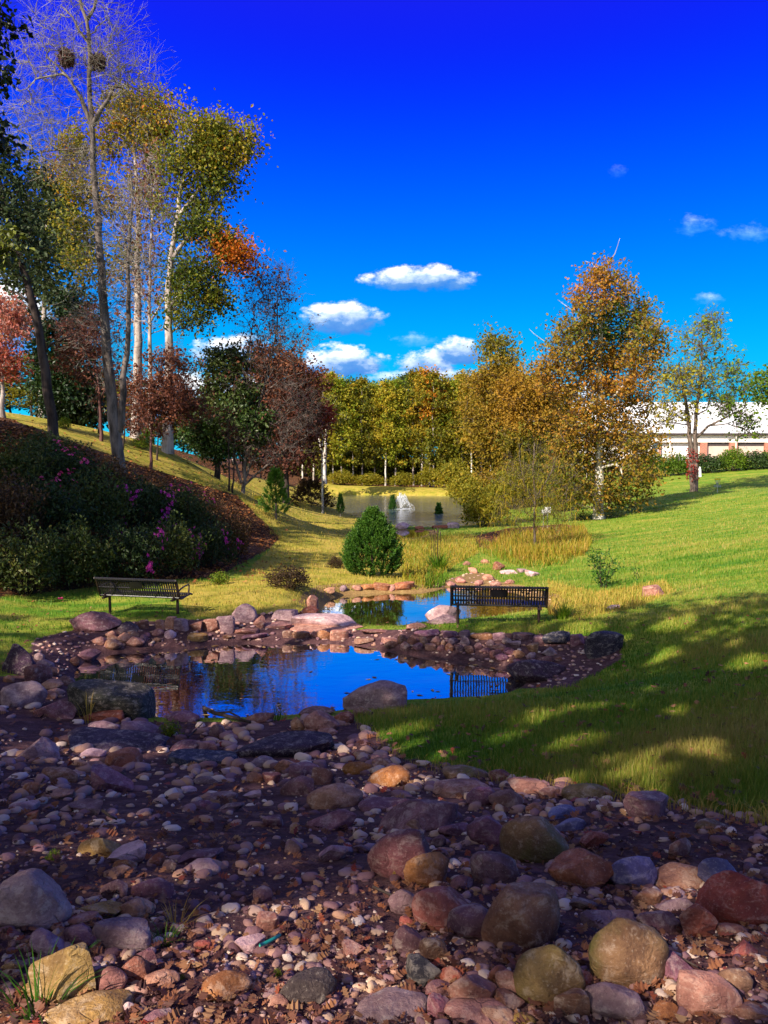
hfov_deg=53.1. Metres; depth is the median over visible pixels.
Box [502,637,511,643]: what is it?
river rock
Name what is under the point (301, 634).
stone slab
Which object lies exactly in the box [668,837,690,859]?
rock
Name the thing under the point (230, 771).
rocks
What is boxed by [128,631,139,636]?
river rock
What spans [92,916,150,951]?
rock
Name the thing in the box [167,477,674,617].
dry grass
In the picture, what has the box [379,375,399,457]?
woodland tree
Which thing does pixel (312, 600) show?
rock
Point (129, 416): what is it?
sapling
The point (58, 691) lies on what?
river rock
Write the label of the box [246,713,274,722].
river rock
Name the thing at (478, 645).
river rock
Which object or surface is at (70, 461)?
azalea bush
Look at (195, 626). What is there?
rock
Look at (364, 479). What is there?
lakeside bush
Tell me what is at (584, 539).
sedge grass
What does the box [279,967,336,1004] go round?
river rock
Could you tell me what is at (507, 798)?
river rock
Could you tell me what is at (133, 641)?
river rock
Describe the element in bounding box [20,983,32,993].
rock
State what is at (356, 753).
river rock
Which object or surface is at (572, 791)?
river rock
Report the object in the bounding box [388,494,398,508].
conifer
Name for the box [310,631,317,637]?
river rock
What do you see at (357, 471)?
understory shrub
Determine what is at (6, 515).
azalea bush
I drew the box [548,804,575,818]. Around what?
rock
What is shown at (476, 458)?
woodland tree
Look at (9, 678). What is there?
river rock
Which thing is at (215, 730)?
river rock
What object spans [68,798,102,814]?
rock
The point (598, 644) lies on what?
stone slab
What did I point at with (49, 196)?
tall tree
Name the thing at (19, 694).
boulder
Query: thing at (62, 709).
boulder
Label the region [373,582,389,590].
stone slab
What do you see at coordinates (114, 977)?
river rock
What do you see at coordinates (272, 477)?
young pine
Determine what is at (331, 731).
river rock
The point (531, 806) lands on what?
rock
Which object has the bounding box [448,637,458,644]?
river rock
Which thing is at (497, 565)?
boulder
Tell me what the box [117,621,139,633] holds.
rock
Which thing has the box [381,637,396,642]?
stone slab
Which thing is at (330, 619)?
stone slab
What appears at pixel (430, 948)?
river rock
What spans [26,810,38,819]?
rock
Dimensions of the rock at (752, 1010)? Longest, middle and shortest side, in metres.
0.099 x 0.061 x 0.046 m
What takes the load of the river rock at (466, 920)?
on the ground at (34, 726)
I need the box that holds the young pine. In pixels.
[256,465,293,519]
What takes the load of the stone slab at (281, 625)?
on the ground at (34, 726)
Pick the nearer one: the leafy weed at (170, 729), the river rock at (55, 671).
the leafy weed at (170, 729)
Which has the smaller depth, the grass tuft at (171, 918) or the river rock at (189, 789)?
the grass tuft at (171, 918)
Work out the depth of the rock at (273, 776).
6.12 m
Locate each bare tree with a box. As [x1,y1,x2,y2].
[0,0,185,475]
[105,132,186,443]
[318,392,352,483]
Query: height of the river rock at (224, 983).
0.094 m
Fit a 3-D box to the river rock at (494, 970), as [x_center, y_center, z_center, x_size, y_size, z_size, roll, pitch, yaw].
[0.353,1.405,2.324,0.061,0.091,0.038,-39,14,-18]
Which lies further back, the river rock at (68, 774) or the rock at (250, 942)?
the river rock at (68, 774)
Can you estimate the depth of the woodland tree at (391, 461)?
119.97 m
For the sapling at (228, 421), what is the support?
on the ground at (34, 726)
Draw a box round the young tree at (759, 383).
[733,363,767,416]
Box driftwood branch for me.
[202,706,250,722]
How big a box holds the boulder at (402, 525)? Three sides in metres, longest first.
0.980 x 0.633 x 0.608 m
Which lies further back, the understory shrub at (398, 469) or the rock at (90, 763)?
the understory shrub at (398, 469)
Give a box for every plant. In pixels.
[569,510,592,519]
[604,509,625,517]
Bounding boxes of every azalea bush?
[0,429,62,494]
[0,467,50,541]
[0,515,64,596]
[9,428,80,459]
[17,468,102,540]
[20,439,115,492]
[34,513,124,589]
[59,462,141,537]
[80,454,138,494]
[86,512,172,581]
[109,468,181,531]
[134,472,183,499]
[140,509,213,575]
[150,481,215,532]
[172,513,243,568]
[189,491,226,528]
[211,505,252,559]
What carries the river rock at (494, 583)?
on the ground at (34, 726)
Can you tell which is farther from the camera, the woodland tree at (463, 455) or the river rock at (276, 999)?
the woodland tree at (463, 455)
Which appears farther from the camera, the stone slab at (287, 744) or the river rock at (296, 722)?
the river rock at (296, 722)
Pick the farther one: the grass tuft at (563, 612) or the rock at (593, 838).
the grass tuft at (563, 612)
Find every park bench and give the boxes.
[93,577,192,613]
[450,585,548,624]
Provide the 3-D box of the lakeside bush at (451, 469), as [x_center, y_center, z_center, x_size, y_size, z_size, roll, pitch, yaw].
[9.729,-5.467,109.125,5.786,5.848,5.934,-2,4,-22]
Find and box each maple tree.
[0,286,51,417]
[240,332,341,504]
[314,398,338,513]
[487,357,574,503]
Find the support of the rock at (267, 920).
on the ground at (34, 726)
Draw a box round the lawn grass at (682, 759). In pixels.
[0,473,767,813]
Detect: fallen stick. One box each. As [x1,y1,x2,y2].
[101,809,116,819]
[187,722,203,737]
[372,885,391,895]
[677,954,697,967]
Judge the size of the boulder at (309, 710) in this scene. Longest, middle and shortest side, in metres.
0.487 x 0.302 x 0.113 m
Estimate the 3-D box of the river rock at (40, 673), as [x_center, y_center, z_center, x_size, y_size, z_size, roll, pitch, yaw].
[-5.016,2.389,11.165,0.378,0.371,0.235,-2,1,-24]
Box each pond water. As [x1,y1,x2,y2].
[74,643,525,717]
[318,587,543,625]
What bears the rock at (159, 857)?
on the ground at (34, 726)
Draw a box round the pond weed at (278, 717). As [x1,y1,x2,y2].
[270,699,284,720]
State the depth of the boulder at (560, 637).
13.37 m
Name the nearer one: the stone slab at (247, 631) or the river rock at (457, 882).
the river rock at (457, 882)
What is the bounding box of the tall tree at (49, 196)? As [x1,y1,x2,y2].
[0,142,117,416]
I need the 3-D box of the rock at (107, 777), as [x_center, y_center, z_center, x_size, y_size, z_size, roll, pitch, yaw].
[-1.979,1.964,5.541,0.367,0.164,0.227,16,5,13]
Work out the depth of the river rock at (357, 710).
9.72 m
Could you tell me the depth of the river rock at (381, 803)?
4.83 m
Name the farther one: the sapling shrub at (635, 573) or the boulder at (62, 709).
the sapling shrub at (635, 573)
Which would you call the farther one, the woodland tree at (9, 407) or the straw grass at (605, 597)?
the woodland tree at (9, 407)
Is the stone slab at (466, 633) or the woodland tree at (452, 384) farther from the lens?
the woodland tree at (452, 384)
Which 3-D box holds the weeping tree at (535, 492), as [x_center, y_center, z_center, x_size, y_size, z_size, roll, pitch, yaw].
[7.599,-0.818,38.024,6.549,7.086,4.957,-1,4,-21]
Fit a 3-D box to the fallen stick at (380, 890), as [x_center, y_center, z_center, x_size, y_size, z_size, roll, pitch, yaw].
[0.038,1.474,2.957,0.228,0.035,0.043,3,5,37]
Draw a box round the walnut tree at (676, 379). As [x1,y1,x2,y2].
[643,301,767,491]
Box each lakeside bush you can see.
[327,469,355,484]
[350,471,386,485]
[386,472,416,486]
[413,464,443,487]
[431,453,472,488]
[445,467,488,497]
[453,473,494,505]
[459,487,510,526]
[483,467,531,508]
[511,471,549,506]
[544,487,582,511]
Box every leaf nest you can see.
[54,46,78,69]
[89,52,108,72]
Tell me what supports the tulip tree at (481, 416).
on the ground at (34, 726)
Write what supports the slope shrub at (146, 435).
on the ground at (34, 726)
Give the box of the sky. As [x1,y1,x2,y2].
[0,0,767,457]
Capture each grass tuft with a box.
[0,937,111,1023]
[72,691,93,723]
[146,890,204,935]
[150,921,185,946]
[547,596,563,614]
[548,599,580,619]
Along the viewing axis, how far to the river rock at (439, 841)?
3.82 m
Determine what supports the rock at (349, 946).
on the ground at (34, 726)
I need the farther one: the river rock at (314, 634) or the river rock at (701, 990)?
the river rock at (314, 634)
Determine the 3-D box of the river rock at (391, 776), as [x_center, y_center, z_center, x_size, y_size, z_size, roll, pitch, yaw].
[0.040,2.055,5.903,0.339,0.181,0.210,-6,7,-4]
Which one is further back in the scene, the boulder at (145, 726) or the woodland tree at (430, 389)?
the woodland tree at (430, 389)
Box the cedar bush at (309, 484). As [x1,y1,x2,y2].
[289,475,337,507]
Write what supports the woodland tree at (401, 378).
on the ground at (34, 726)
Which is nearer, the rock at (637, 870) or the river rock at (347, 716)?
the rock at (637, 870)
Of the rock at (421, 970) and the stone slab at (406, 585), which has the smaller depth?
the rock at (421, 970)
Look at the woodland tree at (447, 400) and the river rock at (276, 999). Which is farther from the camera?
the woodland tree at (447, 400)
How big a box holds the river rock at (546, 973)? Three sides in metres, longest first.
0.220 x 0.207 x 0.128 m
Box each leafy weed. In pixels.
[44,847,62,860]
[159,720,184,736]
[209,569,231,585]
[273,967,281,977]
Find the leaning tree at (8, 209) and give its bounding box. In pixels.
[0,122,73,439]
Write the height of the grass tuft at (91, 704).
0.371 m
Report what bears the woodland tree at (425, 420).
on the ground at (34, 726)
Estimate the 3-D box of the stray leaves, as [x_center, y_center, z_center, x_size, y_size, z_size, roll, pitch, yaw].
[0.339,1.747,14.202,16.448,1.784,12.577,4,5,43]
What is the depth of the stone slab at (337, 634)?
14.86 m
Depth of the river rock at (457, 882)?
3.10 m
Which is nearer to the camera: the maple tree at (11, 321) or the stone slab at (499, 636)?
the stone slab at (499, 636)
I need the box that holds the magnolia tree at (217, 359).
[173,334,291,479]
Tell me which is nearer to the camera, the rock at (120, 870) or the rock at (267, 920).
the rock at (267, 920)
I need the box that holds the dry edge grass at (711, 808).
[301,715,767,825]
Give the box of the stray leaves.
[0,599,767,807]
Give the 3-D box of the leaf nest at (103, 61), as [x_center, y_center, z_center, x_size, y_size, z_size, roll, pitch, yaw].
[-10.027,-15.813,27.044,0.711,0.743,0.730,0,4,0]
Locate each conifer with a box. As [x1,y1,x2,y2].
[335,493,344,516]
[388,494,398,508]
[434,502,444,513]
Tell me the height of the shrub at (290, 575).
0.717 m
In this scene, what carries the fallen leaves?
on the ground at (34, 726)
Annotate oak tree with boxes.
[32,66,211,438]
[139,88,278,453]
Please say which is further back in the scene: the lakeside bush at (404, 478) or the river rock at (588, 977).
the lakeside bush at (404, 478)
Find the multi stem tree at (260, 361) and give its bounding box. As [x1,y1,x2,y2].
[193,250,336,493]
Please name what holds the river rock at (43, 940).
on the ground at (34, 726)
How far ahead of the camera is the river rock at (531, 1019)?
2.11 m
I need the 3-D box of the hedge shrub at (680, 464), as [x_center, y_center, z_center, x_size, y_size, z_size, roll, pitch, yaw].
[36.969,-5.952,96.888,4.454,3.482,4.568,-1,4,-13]
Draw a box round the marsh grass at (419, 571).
[399,531,579,585]
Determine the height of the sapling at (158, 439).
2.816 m
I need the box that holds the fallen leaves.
[0,704,767,1023]
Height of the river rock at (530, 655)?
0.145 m
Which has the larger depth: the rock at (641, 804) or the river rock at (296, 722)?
the river rock at (296, 722)
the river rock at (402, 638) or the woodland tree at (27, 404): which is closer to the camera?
the river rock at (402, 638)
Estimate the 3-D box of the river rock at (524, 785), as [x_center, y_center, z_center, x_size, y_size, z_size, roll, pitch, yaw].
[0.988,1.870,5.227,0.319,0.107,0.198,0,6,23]
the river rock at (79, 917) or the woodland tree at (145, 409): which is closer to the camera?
the river rock at (79, 917)
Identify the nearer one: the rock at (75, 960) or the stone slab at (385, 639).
the rock at (75, 960)
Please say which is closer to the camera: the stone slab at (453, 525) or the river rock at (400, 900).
the river rock at (400, 900)
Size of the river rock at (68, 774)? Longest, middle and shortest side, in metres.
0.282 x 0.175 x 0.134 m
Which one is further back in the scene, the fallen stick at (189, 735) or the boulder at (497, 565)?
the boulder at (497, 565)
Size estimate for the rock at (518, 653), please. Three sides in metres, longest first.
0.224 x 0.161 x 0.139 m
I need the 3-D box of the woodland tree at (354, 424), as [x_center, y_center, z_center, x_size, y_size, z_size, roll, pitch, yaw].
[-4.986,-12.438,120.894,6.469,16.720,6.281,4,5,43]
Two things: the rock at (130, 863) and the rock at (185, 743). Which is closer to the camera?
the rock at (130, 863)
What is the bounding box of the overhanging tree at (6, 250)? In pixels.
[0,0,35,278]
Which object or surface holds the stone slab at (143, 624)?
on the ground at (34, 726)
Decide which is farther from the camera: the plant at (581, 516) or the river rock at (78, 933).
the plant at (581, 516)
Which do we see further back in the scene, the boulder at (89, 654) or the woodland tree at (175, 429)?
the woodland tree at (175, 429)
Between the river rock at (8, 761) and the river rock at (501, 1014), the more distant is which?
the river rock at (8, 761)
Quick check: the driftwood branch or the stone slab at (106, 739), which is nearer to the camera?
the stone slab at (106, 739)
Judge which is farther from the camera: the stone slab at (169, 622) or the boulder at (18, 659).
the stone slab at (169, 622)
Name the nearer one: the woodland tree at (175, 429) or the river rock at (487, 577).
the river rock at (487, 577)
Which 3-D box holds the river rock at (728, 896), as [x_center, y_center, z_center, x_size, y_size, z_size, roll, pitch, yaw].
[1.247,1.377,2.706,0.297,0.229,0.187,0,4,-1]
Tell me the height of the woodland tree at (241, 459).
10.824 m
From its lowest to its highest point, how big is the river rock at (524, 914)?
0.248 m
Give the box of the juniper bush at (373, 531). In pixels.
[339,506,405,576]
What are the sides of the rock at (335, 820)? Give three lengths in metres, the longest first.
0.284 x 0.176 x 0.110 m
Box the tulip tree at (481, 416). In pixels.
[444,316,547,503]
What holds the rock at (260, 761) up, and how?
on the ground at (34, 726)
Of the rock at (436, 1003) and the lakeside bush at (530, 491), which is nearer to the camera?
the rock at (436, 1003)
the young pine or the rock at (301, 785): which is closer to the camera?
the rock at (301, 785)
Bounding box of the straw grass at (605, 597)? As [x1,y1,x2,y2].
[547,575,675,617]
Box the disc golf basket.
[714,478,720,492]
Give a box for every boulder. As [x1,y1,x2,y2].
[0,680,47,707]
[2,643,35,675]
[33,700,76,718]
[69,611,121,631]
[78,648,100,660]
[120,721,162,734]
[232,603,256,622]
[298,706,334,715]
[342,680,406,709]
[378,799,458,831]
[395,522,408,528]
[406,622,426,629]
[425,605,460,620]
[427,614,455,624]
[492,561,504,569]
[500,570,517,573]
[506,660,565,681]
[525,570,538,575]
[542,630,569,643]
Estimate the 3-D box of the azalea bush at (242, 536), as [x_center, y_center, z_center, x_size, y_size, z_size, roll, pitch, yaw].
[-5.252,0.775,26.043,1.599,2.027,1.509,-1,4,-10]
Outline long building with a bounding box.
[575,402,767,463]
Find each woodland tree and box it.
[0,351,37,415]
[0,360,35,412]
[102,380,131,434]
[125,382,161,432]
[142,392,197,438]
[159,392,196,452]
[227,445,259,471]
[247,440,271,477]
[303,370,346,465]
[304,388,324,480]
[322,366,356,472]
[326,375,362,472]
[339,383,366,474]
[342,374,387,474]
[349,378,376,452]
[358,380,392,474]
[369,376,406,485]
[369,376,418,485]
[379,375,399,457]
[383,376,408,440]
[389,366,438,485]
[395,372,418,454]
[399,363,437,485]
[408,368,464,486]
[415,364,446,485]
[428,371,457,484]
[434,377,472,466]
[437,369,480,466]
[453,374,487,471]
[459,372,496,471]
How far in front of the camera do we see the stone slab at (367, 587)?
21.53 m
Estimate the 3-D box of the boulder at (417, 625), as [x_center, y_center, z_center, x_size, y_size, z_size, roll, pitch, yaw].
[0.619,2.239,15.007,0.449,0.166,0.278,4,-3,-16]
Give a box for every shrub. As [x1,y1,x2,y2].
[58,416,70,428]
[131,434,149,449]
[138,428,157,444]
[193,435,235,459]
[263,564,312,589]
[276,455,308,474]
[292,449,328,476]
[308,452,340,479]
[326,556,343,567]
[336,446,371,475]
[360,458,393,483]
[383,443,409,482]
[399,461,418,482]
[409,461,437,483]
[465,454,480,473]
[469,463,486,478]
[586,545,624,587]
[626,562,646,579]
[640,450,671,475]
[660,451,688,474]
[698,452,726,472]
[714,446,752,470]
[735,449,767,469]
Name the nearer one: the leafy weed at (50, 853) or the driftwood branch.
the leafy weed at (50, 853)
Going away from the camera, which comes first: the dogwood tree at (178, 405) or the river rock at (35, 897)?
the river rock at (35, 897)
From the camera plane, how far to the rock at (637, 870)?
3.08 m
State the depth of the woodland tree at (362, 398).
136.87 m
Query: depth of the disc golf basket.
65.37 m
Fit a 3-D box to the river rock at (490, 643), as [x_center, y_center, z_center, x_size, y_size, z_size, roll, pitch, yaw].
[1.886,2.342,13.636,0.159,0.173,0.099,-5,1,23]
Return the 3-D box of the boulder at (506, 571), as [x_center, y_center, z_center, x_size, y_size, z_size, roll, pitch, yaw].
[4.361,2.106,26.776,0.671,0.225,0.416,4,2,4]
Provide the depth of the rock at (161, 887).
2.98 m
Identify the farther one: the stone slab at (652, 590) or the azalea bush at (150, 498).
the azalea bush at (150, 498)
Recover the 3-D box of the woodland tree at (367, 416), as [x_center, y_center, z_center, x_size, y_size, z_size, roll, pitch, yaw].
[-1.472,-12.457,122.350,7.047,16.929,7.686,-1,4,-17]
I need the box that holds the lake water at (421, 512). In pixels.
[316,495,491,526]
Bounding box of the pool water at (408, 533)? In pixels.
[395,530,429,537]
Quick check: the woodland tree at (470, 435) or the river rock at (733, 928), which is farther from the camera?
the woodland tree at (470, 435)
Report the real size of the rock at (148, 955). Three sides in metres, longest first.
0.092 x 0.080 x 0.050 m
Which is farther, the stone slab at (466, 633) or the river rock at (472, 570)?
the river rock at (472, 570)
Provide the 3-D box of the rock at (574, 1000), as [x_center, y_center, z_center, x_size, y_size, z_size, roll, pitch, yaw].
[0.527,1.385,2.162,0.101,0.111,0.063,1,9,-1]
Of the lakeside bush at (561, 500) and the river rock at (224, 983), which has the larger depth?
the lakeside bush at (561, 500)
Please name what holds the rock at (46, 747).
on the ground at (34, 726)
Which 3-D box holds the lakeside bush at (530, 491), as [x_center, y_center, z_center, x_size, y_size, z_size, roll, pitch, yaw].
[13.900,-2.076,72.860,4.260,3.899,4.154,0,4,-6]
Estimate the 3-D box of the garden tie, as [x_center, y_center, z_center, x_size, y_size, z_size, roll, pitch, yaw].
[-0.380,1.432,2.570,0.015,0.024,0.096,3,5,37]
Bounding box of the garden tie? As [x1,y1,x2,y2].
[259,933,280,946]
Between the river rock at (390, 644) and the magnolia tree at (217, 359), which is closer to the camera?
the river rock at (390, 644)
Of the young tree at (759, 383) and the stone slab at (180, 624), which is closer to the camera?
the stone slab at (180, 624)
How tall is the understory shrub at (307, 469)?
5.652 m
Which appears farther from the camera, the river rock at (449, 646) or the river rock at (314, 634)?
the river rock at (314, 634)
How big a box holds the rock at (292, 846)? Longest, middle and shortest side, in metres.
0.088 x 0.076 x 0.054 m
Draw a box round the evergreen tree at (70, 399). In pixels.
[15,277,121,428]
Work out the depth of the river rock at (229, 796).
5.43 m
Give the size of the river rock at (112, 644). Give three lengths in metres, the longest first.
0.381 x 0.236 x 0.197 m
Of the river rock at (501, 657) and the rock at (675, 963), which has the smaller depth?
the rock at (675, 963)
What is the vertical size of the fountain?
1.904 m
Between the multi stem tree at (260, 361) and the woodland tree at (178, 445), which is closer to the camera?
the multi stem tree at (260, 361)
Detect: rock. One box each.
[0,868,72,929]
[0,960,27,970]
[1,758,15,765]
[3,675,14,682]
[8,800,39,809]
[18,736,59,759]
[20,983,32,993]
[22,781,40,794]
[24,663,52,682]
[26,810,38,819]
[28,942,95,1004]
[29,927,63,954]
[34,652,44,659]
[36,659,54,666]
[41,679,62,688]
[41,767,78,782]
[44,989,134,1023]
[46,691,57,699]
[47,688,63,695]
[50,667,59,675]
[59,675,74,685]
[62,923,96,947]
[67,911,98,925]
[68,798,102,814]
[70,656,80,665]
[77,761,105,765]
[77,837,120,856]
[78,900,121,918]
[79,748,106,756]
[87,720,119,728]
[90,764,133,791]
[92,636,106,644]
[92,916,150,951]
[94,966,127,989]
[100,879,127,896]
[103,864,131,877]
[104,639,121,649]
[105,631,116,636]
[105,747,142,766]
[107,635,117,639]
[107,840,145,861]
[109,766,125,773]
[112,859,137,868]
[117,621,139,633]
[118,632,130,642]
[120,897,155,917]
[121,956,149,984]
[123,1002,133,1009]
[126,636,144,646]
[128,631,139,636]
[130,877,173,899]
[133,947,157,967]
[139,1008,171,1021]
[140,634,148,641]
[144,969,179,990]
[148,922,163,934]
[149,852,165,865]
[151,629,164,635]
[152,637,161,641]
[162,859,177,871]
[164,630,176,638]
[165,710,199,721]
[170,739,198,750]
[177,847,223,863]
[182,786,196,792]
[189,621,201,631]
[189,858,220,874]
[193,940,211,952]
[194,776,217,783]
[195,740,216,749]
[196,800,211,807]
[198,791,237,801]
[202,970,251,1001]
[209,724,225,737]
[219,802,244,811]
[223,634,233,638]
[234,933,265,952]
[243,790,260,797]
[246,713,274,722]
[246,771,264,782]
[251,755,273,766]
[253,615,265,627]
[253,885,272,903]
[262,772,281,782]
[267,994,288,1009]
[274,759,294,771]
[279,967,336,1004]
[280,775,313,794]
[284,840,301,852]
[289,761,318,776]
[290,717,304,729]
[299,605,318,613]
[303,710,338,730]
[306,783,362,808]
[306,809,356,831]
[307,595,317,608]
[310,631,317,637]
[311,767,334,784]
[317,630,329,638]
[318,728,337,734]
[318,845,352,860]
[324,587,334,593]
[334,711,353,722]
[340,585,347,591]
[340,925,350,937]
[341,939,365,956]
[342,761,372,774]
[352,707,371,715]
[352,845,370,852]
[353,750,368,756]
[354,987,427,1023]
[358,797,409,811]
[367,765,410,786]
[367,829,430,878]
[372,757,392,766]
[384,641,397,647]
[388,889,414,914]
[392,925,422,953]
[398,635,406,643]
[399,916,412,925]
[400,642,410,650]
[403,852,448,886]
[405,953,440,986]
[406,819,420,829]
[407,635,417,644]
[411,886,468,930]
[412,642,422,650]
[419,636,427,645]
[419,937,447,961]
[424,979,449,994]
[427,992,448,1017]
[430,636,440,644]
[430,835,445,846]
[433,778,489,797]
[437,645,444,651]
[437,847,454,854]
[438,822,467,835]
[440,966,461,983]
[442,765,488,778]
[444,996,504,1023]
[445,643,453,650]
[446,903,487,937]
[447,581,455,585]
[447,974,497,997]
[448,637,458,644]
[450,875,472,890]
[455,577,465,582]
[455,645,463,652]
[460,635,469,646]
[464,645,473,653]
[466,786,494,805]
[467,816,501,844]
[468,567,477,572]
[470,851,519,881]
[474,580,483,585]
[474,642,482,648]
[481,648,490,652]
[481,881,560,948]
[481,1005,513,1023]
[482,574,493,579]
[486,639,494,646]
[488,769,510,780]
[488,789,523,807]
[489,649,502,658]
[489,965,506,984]
[490,581,501,585]
[493,644,505,650]
[494,988,524,1012]
[495,653,508,660]
[495,969,515,994]
[499,815,568,862]
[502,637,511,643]
[503,647,513,654]
[504,579,514,583]
[507,777,547,793]
[508,641,520,646]
[513,650,525,657]
[513,944,585,1006]
[513,1012,536,1023]
[525,802,542,812]
[526,642,538,651]
[526,652,535,659]
[538,656,551,661]
[538,786,560,798]
[541,647,556,655]
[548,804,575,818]
[548,848,613,887]
[554,887,567,899]
[554,988,589,1016]
[555,657,562,661]
[555,817,585,830]
[561,783,612,799]
[569,897,598,908]
[580,831,608,848]
[582,969,592,984]
[584,982,644,1019]
[588,917,669,987]
[607,856,656,887]
[623,790,668,819]
[625,1005,650,1021]
[636,910,681,933]
[653,1000,677,1021]
[654,862,702,888]
[655,897,692,914]
[663,950,692,981]
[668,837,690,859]
[676,969,742,1015]
[679,903,717,936]
[694,818,728,830]
[695,870,767,925]
[697,857,736,881]
[716,922,748,937]
[718,968,753,992]
[730,939,757,956]
[733,1001,767,1019]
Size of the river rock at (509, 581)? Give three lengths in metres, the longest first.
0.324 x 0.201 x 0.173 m
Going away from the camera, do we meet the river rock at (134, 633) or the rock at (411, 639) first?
the rock at (411, 639)
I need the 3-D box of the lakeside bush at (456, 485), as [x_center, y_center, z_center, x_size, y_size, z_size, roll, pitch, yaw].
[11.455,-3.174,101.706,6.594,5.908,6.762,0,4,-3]
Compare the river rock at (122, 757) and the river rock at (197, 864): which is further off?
the river rock at (122, 757)
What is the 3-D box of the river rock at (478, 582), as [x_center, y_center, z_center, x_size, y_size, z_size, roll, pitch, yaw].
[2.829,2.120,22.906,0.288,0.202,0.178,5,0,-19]
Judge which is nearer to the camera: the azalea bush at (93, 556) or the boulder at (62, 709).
the boulder at (62, 709)
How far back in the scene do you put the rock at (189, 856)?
3.51 m
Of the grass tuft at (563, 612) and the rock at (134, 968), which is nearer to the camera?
the rock at (134, 968)
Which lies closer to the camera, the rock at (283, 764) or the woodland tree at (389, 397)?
the rock at (283, 764)
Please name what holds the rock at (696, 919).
on the ground at (34, 726)
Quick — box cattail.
[419,527,452,570]
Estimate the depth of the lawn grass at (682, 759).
8.20 m
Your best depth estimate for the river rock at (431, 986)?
2.29 m
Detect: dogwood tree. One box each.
[45,296,147,441]
[117,336,225,469]
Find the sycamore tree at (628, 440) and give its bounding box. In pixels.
[520,239,687,519]
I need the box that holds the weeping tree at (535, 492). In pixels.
[474,423,619,547]
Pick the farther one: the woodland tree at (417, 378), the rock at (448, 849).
the woodland tree at (417, 378)
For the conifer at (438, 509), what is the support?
on the ground at (34, 726)
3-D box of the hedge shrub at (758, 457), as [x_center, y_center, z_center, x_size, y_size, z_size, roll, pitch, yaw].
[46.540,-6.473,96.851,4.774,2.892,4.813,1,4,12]
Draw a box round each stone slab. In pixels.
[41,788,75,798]
[66,679,155,720]
[67,726,169,750]
[83,710,124,721]
[138,619,148,628]
[155,620,164,629]
[164,616,176,628]
[166,748,237,765]
[174,618,188,630]
[187,633,208,641]
[202,619,218,631]
[216,615,234,633]
[233,731,334,757]
[234,628,258,633]
[241,633,267,639]
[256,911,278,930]
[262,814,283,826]
[264,621,291,628]
[271,609,297,620]
[282,630,292,637]
[290,613,355,625]
[290,623,363,632]
[292,631,309,638]
[330,629,348,640]
[352,585,360,590]
[354,637,373,643]
[360,629,386,632]
[361,584,373,589]
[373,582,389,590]
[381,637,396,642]
[390,584,394,591]
[394,581,414,589]
[414,629,439,636]
[425,643,435,650]
[432,525,447,528]
[443,630,456,637]
[447,522,458,527]
[459,630,469,637]
[470,632,492,639]
[493,632,505,640]
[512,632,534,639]
[532,635,543,644]
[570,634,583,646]
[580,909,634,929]
[584,630,623,658]
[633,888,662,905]
[642,585,664,596]
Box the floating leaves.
[75,588,510,715]
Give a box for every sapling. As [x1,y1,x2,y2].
[83,378,105,433]
[116,385,132,448]
[153,408,170,460]
[219,407,239,491]
[220,412,244,492]
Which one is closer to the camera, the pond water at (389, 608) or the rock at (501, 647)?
the rock at (501, 647)
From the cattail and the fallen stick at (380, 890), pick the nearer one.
the fallen stick at (380, 890)
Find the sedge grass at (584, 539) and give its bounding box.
[489,520,595,560]
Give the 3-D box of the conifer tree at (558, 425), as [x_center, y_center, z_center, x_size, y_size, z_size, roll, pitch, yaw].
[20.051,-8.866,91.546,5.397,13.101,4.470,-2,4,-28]
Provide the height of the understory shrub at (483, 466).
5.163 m
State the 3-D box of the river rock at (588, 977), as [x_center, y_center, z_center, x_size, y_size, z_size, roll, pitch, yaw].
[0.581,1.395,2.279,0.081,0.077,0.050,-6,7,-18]
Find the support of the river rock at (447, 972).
on the ground at (34, 726)
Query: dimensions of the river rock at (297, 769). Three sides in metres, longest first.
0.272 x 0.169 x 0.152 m
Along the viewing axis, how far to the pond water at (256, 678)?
12.56 m
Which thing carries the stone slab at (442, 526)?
on the ground at (34, 726)
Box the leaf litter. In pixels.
[0,411,579,582]
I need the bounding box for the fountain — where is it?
[396,493,411,508]
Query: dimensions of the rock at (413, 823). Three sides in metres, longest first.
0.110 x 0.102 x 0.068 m
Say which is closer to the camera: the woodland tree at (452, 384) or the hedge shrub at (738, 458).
the hedge shrub at (738, 458)
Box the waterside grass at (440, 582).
[423,565,448,587]
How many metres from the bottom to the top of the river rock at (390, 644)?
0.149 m
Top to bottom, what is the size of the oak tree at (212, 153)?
17.062 m
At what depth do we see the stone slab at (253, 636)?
14.82 m
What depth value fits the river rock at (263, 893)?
2.98 m
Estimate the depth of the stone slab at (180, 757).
7.14 m
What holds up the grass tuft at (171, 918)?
on the ground at (34, 726)
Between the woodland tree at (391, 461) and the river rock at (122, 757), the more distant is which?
the woodland tree at (391, 461)
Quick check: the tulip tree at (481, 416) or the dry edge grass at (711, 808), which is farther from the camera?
the tulip tree at (481, 416)
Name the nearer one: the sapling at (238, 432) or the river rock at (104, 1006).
the river rock at (104, 1006)
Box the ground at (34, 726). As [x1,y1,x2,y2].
[0,412,767,1023]

